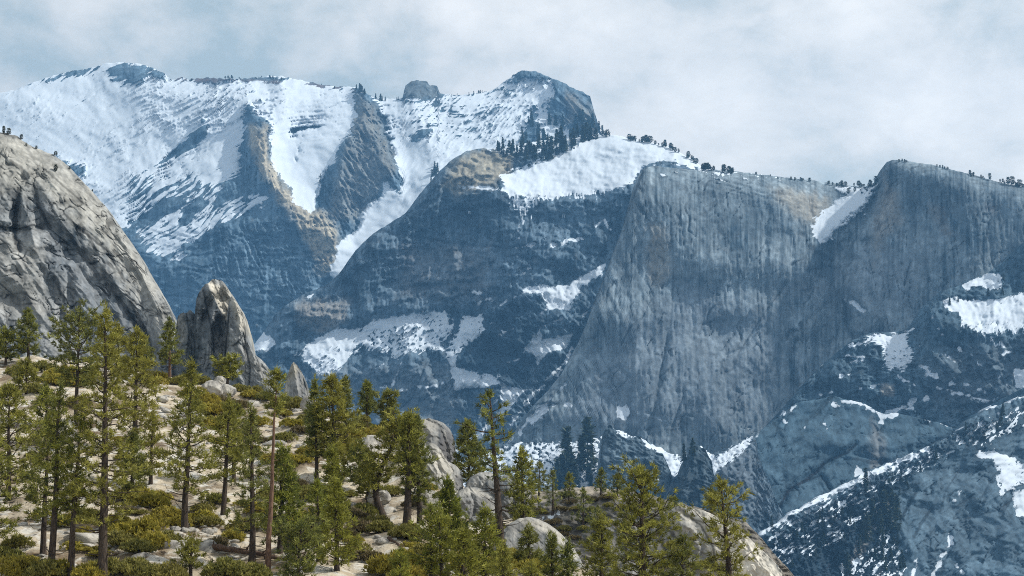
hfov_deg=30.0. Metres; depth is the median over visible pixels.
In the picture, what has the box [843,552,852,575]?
fir tree
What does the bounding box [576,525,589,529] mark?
shrub
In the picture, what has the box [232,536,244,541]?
shrub
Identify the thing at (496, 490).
pine tree
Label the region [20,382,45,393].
shrub
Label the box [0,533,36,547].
shrub
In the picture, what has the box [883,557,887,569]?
fir tree
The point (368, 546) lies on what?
shrub
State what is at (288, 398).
shrub
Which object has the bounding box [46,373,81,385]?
shrub
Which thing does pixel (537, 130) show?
fir tree
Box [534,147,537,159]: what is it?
fir tree
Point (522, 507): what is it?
pine tree
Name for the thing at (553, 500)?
pine tree
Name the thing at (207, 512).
shrub
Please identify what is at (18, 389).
shrub
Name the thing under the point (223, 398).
shrub
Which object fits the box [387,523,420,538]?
shrub
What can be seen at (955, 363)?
dark buttress mountain
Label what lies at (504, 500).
boulder
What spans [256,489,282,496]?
shrub
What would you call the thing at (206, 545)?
rock
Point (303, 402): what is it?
boulder
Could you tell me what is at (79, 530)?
shrub
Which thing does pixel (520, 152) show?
fir tree
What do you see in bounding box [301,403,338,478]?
pine tree
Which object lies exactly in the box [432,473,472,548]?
pine tree
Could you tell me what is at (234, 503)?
shrub
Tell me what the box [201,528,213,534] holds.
rock
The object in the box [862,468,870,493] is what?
fir tree
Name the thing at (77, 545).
shrub
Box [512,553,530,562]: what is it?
shrub
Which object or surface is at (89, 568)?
shrub
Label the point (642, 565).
pine tree
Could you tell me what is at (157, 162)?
mountain
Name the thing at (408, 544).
shrub
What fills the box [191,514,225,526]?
shrub
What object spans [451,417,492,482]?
pine tree
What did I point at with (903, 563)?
fir tree
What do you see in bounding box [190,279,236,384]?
rock spire mountain
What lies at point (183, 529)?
rock
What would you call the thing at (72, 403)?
shrub
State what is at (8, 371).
shrub
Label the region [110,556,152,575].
shrub
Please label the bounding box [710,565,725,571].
shrub
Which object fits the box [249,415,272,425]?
shrub
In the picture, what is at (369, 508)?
shrub
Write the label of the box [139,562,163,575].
shrub
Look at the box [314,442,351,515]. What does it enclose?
pine tree
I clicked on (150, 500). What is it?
shrub
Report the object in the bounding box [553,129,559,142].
fir tree
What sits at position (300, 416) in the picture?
shrub
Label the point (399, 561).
pine tree
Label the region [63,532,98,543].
rock
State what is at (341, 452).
pine tree
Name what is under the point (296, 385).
pinnacle mountain
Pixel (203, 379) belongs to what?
shrub
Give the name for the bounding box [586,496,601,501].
shrub
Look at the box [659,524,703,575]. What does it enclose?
pine tree
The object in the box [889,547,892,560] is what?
fir tree
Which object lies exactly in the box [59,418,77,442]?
boulder
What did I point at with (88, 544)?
rock
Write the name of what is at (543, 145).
fir tree
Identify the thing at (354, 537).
shrub
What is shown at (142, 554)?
rock
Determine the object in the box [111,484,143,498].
shrub
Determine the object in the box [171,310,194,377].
rock spire mountain
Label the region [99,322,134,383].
pine tree
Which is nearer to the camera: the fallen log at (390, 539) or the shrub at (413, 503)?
the fallen log at (390, 539)
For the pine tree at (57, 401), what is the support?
on the ground
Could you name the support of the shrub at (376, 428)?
on the ground
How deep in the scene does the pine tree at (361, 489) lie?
152.42 m
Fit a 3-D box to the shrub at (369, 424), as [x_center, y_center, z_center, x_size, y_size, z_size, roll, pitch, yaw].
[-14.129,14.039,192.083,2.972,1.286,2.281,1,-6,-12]
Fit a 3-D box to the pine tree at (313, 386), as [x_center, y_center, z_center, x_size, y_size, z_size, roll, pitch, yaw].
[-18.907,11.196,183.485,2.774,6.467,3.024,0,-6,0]
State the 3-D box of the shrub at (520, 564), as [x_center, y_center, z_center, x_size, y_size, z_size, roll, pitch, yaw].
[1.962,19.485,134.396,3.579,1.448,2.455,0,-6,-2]
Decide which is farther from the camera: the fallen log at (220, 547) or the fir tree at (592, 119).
the fir tree at (592, 119)
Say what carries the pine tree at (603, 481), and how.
on the ridge
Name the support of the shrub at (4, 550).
on the ground
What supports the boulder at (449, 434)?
on the ground
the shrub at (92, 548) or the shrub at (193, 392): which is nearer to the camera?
the shrub at (92, 548)
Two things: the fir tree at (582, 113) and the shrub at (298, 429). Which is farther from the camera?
the fir tree at (582, 113)
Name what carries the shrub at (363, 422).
on the ground
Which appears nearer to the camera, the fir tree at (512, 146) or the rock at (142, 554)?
the rock at (142, 554)
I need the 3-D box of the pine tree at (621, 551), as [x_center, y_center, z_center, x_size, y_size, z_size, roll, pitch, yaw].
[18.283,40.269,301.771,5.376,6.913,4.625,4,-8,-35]
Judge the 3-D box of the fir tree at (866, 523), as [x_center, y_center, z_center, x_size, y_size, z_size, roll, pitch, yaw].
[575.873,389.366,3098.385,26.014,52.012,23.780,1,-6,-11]
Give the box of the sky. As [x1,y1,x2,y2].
[0,0,1023,186]
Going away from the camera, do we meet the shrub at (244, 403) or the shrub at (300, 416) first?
the shrub at (300, 416)
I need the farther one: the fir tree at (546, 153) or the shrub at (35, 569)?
the fir tree at (546, 153)
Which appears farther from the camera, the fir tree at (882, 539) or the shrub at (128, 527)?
the fir tree at (882, 539)
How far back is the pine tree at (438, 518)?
126.29 m
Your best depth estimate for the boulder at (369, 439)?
175.00 m
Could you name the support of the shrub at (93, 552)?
on the ground
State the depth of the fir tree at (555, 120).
7214.68 m
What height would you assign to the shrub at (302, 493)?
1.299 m
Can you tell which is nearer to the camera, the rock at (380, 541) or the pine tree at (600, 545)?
the pine tree at (600, 545)
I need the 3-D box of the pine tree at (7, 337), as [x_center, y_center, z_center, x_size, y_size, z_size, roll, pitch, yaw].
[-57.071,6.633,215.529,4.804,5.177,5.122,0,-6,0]
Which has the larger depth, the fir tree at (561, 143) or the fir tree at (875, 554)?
the fir tree at (561, 143)
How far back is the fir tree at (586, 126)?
5577.84 m
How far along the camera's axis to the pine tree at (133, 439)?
150.48 m
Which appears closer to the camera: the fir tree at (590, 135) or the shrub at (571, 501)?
the shrub at (571, 501)
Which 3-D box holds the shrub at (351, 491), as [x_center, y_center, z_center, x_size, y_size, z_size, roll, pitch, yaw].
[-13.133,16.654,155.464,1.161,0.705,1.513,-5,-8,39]
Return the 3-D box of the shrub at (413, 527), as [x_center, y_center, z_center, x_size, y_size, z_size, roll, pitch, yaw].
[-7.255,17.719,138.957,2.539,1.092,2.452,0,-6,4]
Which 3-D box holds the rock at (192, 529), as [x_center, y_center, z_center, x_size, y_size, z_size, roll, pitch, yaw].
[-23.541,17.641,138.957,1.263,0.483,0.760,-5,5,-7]
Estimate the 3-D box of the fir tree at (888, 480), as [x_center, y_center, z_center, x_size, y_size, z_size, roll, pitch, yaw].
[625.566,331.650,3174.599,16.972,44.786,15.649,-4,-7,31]
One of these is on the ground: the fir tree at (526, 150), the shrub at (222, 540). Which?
the shrub at (222, 540)
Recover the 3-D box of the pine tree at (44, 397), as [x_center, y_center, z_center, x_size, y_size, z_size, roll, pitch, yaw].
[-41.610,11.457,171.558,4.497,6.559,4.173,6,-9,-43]
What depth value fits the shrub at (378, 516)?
144.06 m
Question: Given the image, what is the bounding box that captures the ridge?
[530,486,793,575]
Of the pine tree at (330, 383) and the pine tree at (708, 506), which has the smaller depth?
the pine tree at (330, 383)
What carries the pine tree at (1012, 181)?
on the granite face mountain at (728, 309)
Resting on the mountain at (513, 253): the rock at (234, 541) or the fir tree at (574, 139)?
the fir tree at (574, 139)
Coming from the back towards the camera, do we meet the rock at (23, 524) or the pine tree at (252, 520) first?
the rock at (23, 524)
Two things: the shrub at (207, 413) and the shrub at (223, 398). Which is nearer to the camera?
the shrub at (207, 413)
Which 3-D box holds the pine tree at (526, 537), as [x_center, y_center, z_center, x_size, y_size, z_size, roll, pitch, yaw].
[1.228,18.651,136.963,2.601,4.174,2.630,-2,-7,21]
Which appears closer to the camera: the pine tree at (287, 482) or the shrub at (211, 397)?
the pine tree at (287, 482)
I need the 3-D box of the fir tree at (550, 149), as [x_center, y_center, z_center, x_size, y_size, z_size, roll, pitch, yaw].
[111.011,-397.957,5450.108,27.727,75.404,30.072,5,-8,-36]
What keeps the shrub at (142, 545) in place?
on the ground
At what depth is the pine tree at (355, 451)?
157.49 m
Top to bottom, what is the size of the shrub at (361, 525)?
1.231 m
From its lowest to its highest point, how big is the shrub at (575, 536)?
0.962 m
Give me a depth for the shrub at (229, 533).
137.46 m
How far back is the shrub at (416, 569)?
124.45 m
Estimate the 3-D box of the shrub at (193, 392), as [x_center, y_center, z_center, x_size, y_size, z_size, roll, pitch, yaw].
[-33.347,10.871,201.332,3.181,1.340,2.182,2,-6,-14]
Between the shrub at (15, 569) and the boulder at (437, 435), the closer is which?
the shrub at (15, 569)
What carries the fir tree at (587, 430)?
on the snow at (735, 464)
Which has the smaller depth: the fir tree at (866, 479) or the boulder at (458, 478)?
the boulder at (458, 478)
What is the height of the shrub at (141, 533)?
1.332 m
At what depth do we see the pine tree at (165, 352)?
209.36 m
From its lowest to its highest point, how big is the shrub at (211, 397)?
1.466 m
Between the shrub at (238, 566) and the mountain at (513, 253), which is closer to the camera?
the shrub at (238, 566)
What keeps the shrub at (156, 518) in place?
on the ground
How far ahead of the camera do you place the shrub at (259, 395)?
204.81 m
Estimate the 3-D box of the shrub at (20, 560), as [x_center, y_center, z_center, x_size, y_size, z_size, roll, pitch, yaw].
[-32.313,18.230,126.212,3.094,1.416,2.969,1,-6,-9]
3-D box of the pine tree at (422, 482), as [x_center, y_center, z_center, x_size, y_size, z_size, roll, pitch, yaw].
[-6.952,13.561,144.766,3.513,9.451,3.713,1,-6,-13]
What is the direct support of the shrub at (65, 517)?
on the ground
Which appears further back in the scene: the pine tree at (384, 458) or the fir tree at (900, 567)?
the fir tree at (900, 567)
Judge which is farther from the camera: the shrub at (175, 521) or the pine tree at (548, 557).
the shrub at (175, 521)
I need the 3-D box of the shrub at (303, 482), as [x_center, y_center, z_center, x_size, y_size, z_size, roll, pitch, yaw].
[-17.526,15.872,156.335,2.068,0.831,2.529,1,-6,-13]
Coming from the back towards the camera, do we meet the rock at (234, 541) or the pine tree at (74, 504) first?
the rock at (234, 541)
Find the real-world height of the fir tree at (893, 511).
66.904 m
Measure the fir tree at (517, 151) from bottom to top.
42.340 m
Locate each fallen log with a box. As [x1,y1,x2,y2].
[212,540,265,556]
[264,551,283,559]
[387,536,403,546]
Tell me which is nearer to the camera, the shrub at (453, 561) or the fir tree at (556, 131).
the shrub at (453, 561)
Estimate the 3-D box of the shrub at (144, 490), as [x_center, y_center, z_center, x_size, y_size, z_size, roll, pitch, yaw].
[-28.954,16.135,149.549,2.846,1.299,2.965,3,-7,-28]
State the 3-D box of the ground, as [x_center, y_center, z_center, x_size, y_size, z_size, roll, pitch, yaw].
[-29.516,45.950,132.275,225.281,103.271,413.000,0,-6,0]
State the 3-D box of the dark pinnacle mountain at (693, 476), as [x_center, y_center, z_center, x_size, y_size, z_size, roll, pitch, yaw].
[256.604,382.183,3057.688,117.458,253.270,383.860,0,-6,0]
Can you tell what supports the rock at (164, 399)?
on the ground
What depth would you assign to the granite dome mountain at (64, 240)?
665.44 m
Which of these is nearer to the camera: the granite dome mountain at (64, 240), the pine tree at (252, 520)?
the pine tree at (252, 520)
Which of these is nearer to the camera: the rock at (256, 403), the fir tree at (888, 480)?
the rock at (256, 403)
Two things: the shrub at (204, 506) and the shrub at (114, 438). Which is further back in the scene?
the shrub at (114, 438)
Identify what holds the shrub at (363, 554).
on the ground
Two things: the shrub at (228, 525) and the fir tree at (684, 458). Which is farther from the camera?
the fir tree at (684, 458)
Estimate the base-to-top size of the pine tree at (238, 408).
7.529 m
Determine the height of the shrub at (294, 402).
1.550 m
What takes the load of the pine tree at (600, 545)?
on the ground
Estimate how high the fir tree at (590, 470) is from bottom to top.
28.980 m
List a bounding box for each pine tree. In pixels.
[0,324,23,364]
[0,379,50,498]
[0,435,30,538]
[10,356,47,393]
[11,306,44,359]
[18,412,73,554]
[19,380,96,575]
[22,382,64,443]
[42,298,120,423]
[49,404,101,575]
[54,301,155,575]
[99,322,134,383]
[107,324,168,442]
[111,430,155,489]
[128,409,174,484]
[137,333,156,367]
[154,355,224,527]
[155,315,185,382]
[170,531,208,575]
[203,391,249,514]
[207,401,249,481]
[210,352,244,383]
[222,400,280,562]
[256,438,306,553]
[261,365,288,569]
[264,462,308,548]
[270,510,329,575]
[301,373,327,423]
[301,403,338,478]
[302,468,334,561]
[306,371,366,460]
[312,474,364,570]
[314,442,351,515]
[326,439,350,479]
[330,374,362,437]
[342,437,374,484]
[349,453,385,502]
[356,378,378,422]
[358,407,422,517]
[370,387,403,422]
[386,545,422,575]
[388,408,427,523]
[398,406,443,522]
[404,499,459,575]
[421,506,458,575]
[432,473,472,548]
[433,521,489,575]
[451,386,527,548]
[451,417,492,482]
[464,499,511,575]
[488,539,524,575]
[502,445,544,519]
[514,520,545,560]
[521,558,543,575]
[530,461,549,495]
[537,530,570,575]
[543,467,561,515]
[554,536,580,575]
[558,471,575,499]
[570,486,593,530]
[575,509,625,575]
[579,504,607,548]
[592,466,607,494]
[597,452,684,575]
[606,472,624,497]
[611,526,646,562]
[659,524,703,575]
[662,495,680,511]
[679,474,764,575]
[702,485,719,513]
[1008,176,1015,185]
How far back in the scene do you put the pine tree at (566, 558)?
128.10 m
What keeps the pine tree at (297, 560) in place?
on the ground
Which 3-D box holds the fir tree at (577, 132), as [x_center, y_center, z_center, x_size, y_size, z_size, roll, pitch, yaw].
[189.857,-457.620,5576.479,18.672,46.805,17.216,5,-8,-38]
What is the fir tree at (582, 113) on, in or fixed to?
on the mountain at (157, 162)
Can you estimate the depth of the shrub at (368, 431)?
184.92 m
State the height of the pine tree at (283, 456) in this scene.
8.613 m
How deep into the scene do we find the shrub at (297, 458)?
166.54 m
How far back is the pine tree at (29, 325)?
215.36 m
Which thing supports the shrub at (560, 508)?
on the ridge
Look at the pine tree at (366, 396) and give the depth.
197.39 m
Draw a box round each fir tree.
[506,140,511,151]
[510,140,515,155]
[514,145,518,156]
[518,140,523,154]
[522,145,530,159]
[524,132,527,142]
[530,113,533,126]
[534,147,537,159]
[536,124,540,135]
[536,133,541,146]
[540,140,545,152]
[543,144,548,160]
[547,113,551,124]
[547,136,555,158]
[553,115,557,125]
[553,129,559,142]
[553,458,562,489]
[558,131,564,151]
[558,426,577,479]
[561,136,567,150]
[568,461,580,487]
[569,128,576,146]
[575,124,579,136]
[576,416,597,471]
[576,436,586,464]
[578,109,581,122]
[579,124,585,141]
[580,109,584,122]
[584,122,588,135]
[585,466,590,481]
[587,465,592,479]
[588,125,592,139]
[591,113,595,126]
[592,127,598,138]
[681,443,686,460]
[688,437,695,454]
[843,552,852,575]
[861,512,874,541]
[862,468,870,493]
[869,498,878,526]
[873,547,876,558]
[878,544,884,560]
[880,532,885,544]
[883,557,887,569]
[886,474,894,498]
[886,492,901,530]
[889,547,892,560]
[895,494,902,518]
[898,557,902,569]
[901,555,905,567]
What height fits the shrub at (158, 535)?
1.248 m
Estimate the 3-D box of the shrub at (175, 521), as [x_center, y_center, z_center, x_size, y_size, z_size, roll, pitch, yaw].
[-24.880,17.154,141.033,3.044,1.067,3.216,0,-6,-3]
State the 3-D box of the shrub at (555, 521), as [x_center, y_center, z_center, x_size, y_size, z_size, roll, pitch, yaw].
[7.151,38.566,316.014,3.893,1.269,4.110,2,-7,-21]
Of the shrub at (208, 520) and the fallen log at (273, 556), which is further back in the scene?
the shrub at (208, 520)
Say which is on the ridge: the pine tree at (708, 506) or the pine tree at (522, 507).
the pine tree at (708, 506)
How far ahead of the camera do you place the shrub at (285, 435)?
178.55 m
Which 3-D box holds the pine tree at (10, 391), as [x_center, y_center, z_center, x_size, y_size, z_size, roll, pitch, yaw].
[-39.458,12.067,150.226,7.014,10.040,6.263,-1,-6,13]
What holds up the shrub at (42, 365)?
on the ground
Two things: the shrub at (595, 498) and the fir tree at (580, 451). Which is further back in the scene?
the fir tree at (580, 451)
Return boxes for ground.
[0,355,598,575]
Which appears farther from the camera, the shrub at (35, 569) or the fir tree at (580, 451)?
the fir tree at (580, 451)
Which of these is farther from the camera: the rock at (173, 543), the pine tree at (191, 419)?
the pine tree at (191, 419)
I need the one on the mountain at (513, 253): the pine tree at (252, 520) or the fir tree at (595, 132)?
the fir tree at (595, 132)
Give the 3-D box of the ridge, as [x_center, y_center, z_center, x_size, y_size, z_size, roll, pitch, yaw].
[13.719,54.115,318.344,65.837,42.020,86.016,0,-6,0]
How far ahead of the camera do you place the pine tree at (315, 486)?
130.18 m
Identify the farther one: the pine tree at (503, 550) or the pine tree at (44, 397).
the pine tree at (44, 397)
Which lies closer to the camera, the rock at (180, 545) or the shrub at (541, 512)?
the rock at (180, 545)
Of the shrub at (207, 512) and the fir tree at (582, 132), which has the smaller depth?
the shrub at (207, 512)
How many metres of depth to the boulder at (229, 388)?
205.38 m
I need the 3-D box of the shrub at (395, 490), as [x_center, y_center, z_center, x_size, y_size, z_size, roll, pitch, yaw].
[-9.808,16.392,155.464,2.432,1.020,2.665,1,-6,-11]
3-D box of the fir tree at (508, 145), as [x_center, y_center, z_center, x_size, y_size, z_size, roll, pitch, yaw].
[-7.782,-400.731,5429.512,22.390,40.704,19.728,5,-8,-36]
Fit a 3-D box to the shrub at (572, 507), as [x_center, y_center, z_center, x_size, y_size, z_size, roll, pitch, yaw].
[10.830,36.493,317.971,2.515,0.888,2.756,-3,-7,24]
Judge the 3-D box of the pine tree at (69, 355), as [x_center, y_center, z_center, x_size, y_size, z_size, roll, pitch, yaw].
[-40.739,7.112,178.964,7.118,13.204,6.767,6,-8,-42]
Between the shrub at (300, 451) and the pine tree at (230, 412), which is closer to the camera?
the pine tree at (230, 412)
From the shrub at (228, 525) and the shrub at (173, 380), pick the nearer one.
the shrub at (228, 525)
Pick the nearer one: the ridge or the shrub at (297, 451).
the shrub at (297, 451)
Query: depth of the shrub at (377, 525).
141.03 m
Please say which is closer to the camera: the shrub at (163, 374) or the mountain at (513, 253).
the shrub at (163, 374)
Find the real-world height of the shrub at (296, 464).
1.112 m
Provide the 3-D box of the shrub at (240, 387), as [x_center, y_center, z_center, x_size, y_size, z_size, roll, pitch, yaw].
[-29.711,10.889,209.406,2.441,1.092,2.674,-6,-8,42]
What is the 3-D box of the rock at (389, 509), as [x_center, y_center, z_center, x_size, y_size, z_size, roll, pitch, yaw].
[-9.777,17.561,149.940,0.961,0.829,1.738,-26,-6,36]
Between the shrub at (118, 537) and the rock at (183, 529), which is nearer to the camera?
the shrub at (118, 537)
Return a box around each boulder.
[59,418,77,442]
[201,380,223,395]
[213,376,225,383]
[221,383,236,396]
[300,396,315,411]
[361,435,380,453]
[367,490,390,505]
[419,418,450,462]
[421,442,456,494]
[421,490,439,510]
[436,420,455,462]
[448,462,462,491]
[454,486,494,521]
[465,472,492,488]
[469,516,489,527]
[482,475,531,519]
[495,517,584,568]
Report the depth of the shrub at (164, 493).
149.35 m
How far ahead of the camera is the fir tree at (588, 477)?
3253.98 m
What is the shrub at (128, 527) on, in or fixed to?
on the ground
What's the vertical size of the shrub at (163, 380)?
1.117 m
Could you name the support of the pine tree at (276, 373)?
on the ground
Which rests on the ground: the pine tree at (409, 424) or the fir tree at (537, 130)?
the pine tree at (409, 424)
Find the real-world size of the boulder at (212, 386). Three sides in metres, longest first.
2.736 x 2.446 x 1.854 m
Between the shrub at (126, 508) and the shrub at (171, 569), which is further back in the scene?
the shrub at (126, 508)
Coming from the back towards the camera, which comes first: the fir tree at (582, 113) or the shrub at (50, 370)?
the fir tree at (582, 113)
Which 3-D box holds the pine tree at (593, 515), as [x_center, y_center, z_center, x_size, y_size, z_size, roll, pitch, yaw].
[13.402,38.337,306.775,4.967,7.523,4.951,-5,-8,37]
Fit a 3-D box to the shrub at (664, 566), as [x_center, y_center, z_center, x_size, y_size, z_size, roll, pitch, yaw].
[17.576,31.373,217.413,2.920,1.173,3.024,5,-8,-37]
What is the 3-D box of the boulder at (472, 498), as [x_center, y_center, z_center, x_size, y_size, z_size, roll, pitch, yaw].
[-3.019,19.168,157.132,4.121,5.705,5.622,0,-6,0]
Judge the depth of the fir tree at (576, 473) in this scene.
3235.53 m
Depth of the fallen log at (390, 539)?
137.33 m
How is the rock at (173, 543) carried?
on the ground
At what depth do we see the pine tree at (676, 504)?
306.77 m
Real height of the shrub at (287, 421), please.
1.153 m
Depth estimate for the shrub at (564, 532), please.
311.91 m
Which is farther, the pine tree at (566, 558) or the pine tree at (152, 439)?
the pine tree at (152, 439)
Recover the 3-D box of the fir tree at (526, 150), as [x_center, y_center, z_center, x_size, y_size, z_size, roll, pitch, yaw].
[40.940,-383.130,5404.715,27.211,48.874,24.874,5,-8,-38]
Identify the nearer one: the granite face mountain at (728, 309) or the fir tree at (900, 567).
the fir tree at (900, 567)
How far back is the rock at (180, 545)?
133.12 m
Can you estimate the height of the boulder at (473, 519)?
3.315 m
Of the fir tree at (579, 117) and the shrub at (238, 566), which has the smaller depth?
the shrub at (238, 566)
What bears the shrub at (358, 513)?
on the ground
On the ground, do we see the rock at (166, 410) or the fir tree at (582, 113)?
the rock at (166, 410)
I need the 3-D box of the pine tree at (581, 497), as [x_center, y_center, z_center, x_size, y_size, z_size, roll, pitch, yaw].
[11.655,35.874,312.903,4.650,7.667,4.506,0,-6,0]
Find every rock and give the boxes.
[18,522,27,525]
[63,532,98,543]
[80,543,94,546]
[131,552,147,557]
[156,396,168,402]
[161,408,171,412]
[161,540,179,548]
[172,539,195,549]
[181,527,188,532]
[188,527,196,532]
[198,539,216,552]
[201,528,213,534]
[230,539,239,542]
[249,400,259,406]
[262,440,285,445]
[375,537,389,544]
[384,506,396,513]
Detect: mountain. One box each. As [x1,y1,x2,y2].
[0,62,600,343]
[0,132,176,373]
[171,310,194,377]
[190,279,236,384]
[223,296,281,398]
[254,133,705,451]
[284,362,309,397]
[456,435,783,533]
[507,160,1023,455]
[595,424,671,498]
[647,506,783,575]
[663,445,719,511]
[755,388,1023,515]
[758,395,1023,575]
[767,242,1023,428]
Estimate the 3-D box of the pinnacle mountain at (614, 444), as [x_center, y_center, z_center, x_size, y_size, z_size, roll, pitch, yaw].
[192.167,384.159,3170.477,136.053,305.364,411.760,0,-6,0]
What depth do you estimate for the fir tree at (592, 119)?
7191.89 m
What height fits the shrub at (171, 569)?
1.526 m
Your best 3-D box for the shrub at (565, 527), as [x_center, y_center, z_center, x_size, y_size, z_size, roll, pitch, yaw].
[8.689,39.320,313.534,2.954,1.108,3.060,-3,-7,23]
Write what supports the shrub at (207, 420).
on the ground
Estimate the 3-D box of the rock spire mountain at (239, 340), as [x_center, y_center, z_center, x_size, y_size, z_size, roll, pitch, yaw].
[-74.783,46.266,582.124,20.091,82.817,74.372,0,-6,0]
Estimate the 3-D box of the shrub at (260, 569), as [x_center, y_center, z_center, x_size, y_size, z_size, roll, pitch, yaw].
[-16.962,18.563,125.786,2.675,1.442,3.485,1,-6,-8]
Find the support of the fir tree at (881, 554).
on the forested slab mountain at (961, 501)
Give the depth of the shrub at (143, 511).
144.92 m
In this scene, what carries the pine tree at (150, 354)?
on the ground
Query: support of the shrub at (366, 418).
on the ground
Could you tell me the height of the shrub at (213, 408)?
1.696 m
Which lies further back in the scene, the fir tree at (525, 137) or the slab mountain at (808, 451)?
the fir tree at (525, 137)
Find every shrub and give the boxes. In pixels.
[0,383,19,395]
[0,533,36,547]
[0,545,25,558]
[0,553,36,575]
[0,554,38,572]
[2,365,28,374]
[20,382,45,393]
[22,557,66,575]
[32,360,53,371]
[38,372,68,383]
[44,364,79,374]
[45,557,75,575]
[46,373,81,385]
[47,513,84,525]
[59,540,83,549]
[64,395,93,406]
[68,506,99,518]
[70,560,110,575]
[76,526,94,532]
[77,545,110,550]
[79,366,102,375]
[85,549,117,556]
[90,556,122,571]
[96,513,131,526]
[97,529,134,545]
[107,517,160,534]
[108,436,125,441]
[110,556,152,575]
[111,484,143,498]
[117,506,137,510]
[118,537,160,552]
[121,487,154,500]
[130,509,149,514]
[131,492,172,506]
[133,529,171,542]
[134,513,169,530]
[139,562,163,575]
[141,532,170,546]
[145,376,168,384]
[148,489,175,499]
[148,505,180,517]
[151,560,189,575]
[152,370,167,379]
[161,514,195,526]
[162,529,182,539]
[164,375,188,383]
[182,386,207,396]
[188,508,219,521]
[190,500,217,511]
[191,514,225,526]
[193,392,221,403]
[193,405,210,415]
[194,375,210,384]
[197,492,230,502]
[198,555,243,575]
[199,415,232,427]
[202,401,226,414]
[205,535,231,545]
[216,395,226,403]
[216,560,254,575]
[220,527,246,539]
[223,517,260,530]
[231,398,250,407]
[231,499,255,506]
[232,382,252,391]
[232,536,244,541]
[235,561,273,575]
[238,389,258,397]
[241,501,276,513]
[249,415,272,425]
[251,385,263,391]
[253,391,273,399]
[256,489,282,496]
[260,451,277,461]
[267,431,299,440]
[275,459,298,466]
[277,408,293,415]
[278,417,305,426]
[282,395,291,407]
[286,395,302,409]
[288,452,319,463]
[290,424,305,432]
[291,478,308,485]
[294,445,314,453]
[296,414,305,419]
[296,485,324,499]
[299,446,310,453]
[302,513,333,528]
[330,525,360,538]
[340,428,375,438]
[340,536,365,541]
[341,540,372,554]
[345,489,354,496]
[345,505,369,520]
[347,518,371,532]
[348,502,378,515]
[350,547,382,560]
[355,420,366,427]
[358,414,370,422]
[359,422,382,430]
[361,513,393,523]
[361,551,398,574]
[363,519,394,532]
[369,425,387,434]
[386,484,402,494]
[386,563,428,575]
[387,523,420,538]
[388,547,416,556]
[400,500,416,506]
[400,525,426,538]
[400,540,418,547]
[404,552,437,574]
[408,542,434,554]
[425,482,438,490]
[446,551,480,568]
[482,556,517,570]
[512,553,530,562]
[515,557,562,573]
[533,508,548,513]
[544,518,562,524]
[551,505,569,510]
[556,525,571,530]
[559,530,568,534]
[560,498,578,503]
[567,535,580,538]
[569,505,580,509]
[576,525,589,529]
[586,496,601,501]
[598,493,615,498]
[656,560,674,568]
[685,559,711,567]
[705,556,716,560]
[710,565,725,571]
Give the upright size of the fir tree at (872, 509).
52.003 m
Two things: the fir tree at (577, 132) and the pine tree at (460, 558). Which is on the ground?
the pine tree at (460, 558)
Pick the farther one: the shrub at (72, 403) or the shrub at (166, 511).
the shrub at (72, 403)
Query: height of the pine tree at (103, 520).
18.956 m
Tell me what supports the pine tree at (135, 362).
on the ground
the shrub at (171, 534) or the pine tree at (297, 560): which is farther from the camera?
the shrub at (171, 534)
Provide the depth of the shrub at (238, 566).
125.52 m
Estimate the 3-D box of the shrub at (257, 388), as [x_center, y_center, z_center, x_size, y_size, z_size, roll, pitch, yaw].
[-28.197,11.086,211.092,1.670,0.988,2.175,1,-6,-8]
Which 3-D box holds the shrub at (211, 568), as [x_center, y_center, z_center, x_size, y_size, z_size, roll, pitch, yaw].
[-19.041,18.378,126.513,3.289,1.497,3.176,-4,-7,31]
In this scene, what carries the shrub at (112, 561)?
on the ground
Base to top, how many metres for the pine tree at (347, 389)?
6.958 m
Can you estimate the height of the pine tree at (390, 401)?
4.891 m
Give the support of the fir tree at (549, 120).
on the mountain at (157, 162)
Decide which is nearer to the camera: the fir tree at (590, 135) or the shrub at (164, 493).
the shrub at (164, 493)
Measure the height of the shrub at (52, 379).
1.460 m
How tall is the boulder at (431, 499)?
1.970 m
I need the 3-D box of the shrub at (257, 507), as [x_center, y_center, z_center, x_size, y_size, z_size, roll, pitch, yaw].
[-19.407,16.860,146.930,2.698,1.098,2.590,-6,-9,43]
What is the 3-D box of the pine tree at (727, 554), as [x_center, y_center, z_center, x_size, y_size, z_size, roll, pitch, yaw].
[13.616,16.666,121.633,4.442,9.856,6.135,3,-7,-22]
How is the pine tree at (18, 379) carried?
on the ground
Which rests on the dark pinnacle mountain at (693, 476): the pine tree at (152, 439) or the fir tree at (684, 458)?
the fir tree at (684, 458)
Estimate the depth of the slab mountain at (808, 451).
3611.07 m
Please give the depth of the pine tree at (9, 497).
130.91 m
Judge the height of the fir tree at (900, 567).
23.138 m
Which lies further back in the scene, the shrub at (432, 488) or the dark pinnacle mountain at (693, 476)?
the dark pinnacle mountain at (693, 476)
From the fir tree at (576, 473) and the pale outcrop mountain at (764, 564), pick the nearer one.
the pale outcrop mountain at (764, 564)
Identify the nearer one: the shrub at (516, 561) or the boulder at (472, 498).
the shrub at (516, 561)
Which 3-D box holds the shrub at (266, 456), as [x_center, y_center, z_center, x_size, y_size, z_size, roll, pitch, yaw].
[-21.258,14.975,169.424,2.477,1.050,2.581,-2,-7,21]
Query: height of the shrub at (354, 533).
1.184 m
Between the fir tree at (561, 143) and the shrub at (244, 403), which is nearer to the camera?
the shrub at (244, 403)
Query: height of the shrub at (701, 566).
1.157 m
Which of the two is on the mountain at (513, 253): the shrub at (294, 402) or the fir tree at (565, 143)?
the fir tree at (565, 143)
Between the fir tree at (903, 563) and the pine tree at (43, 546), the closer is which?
the pine tree at (43, 546)

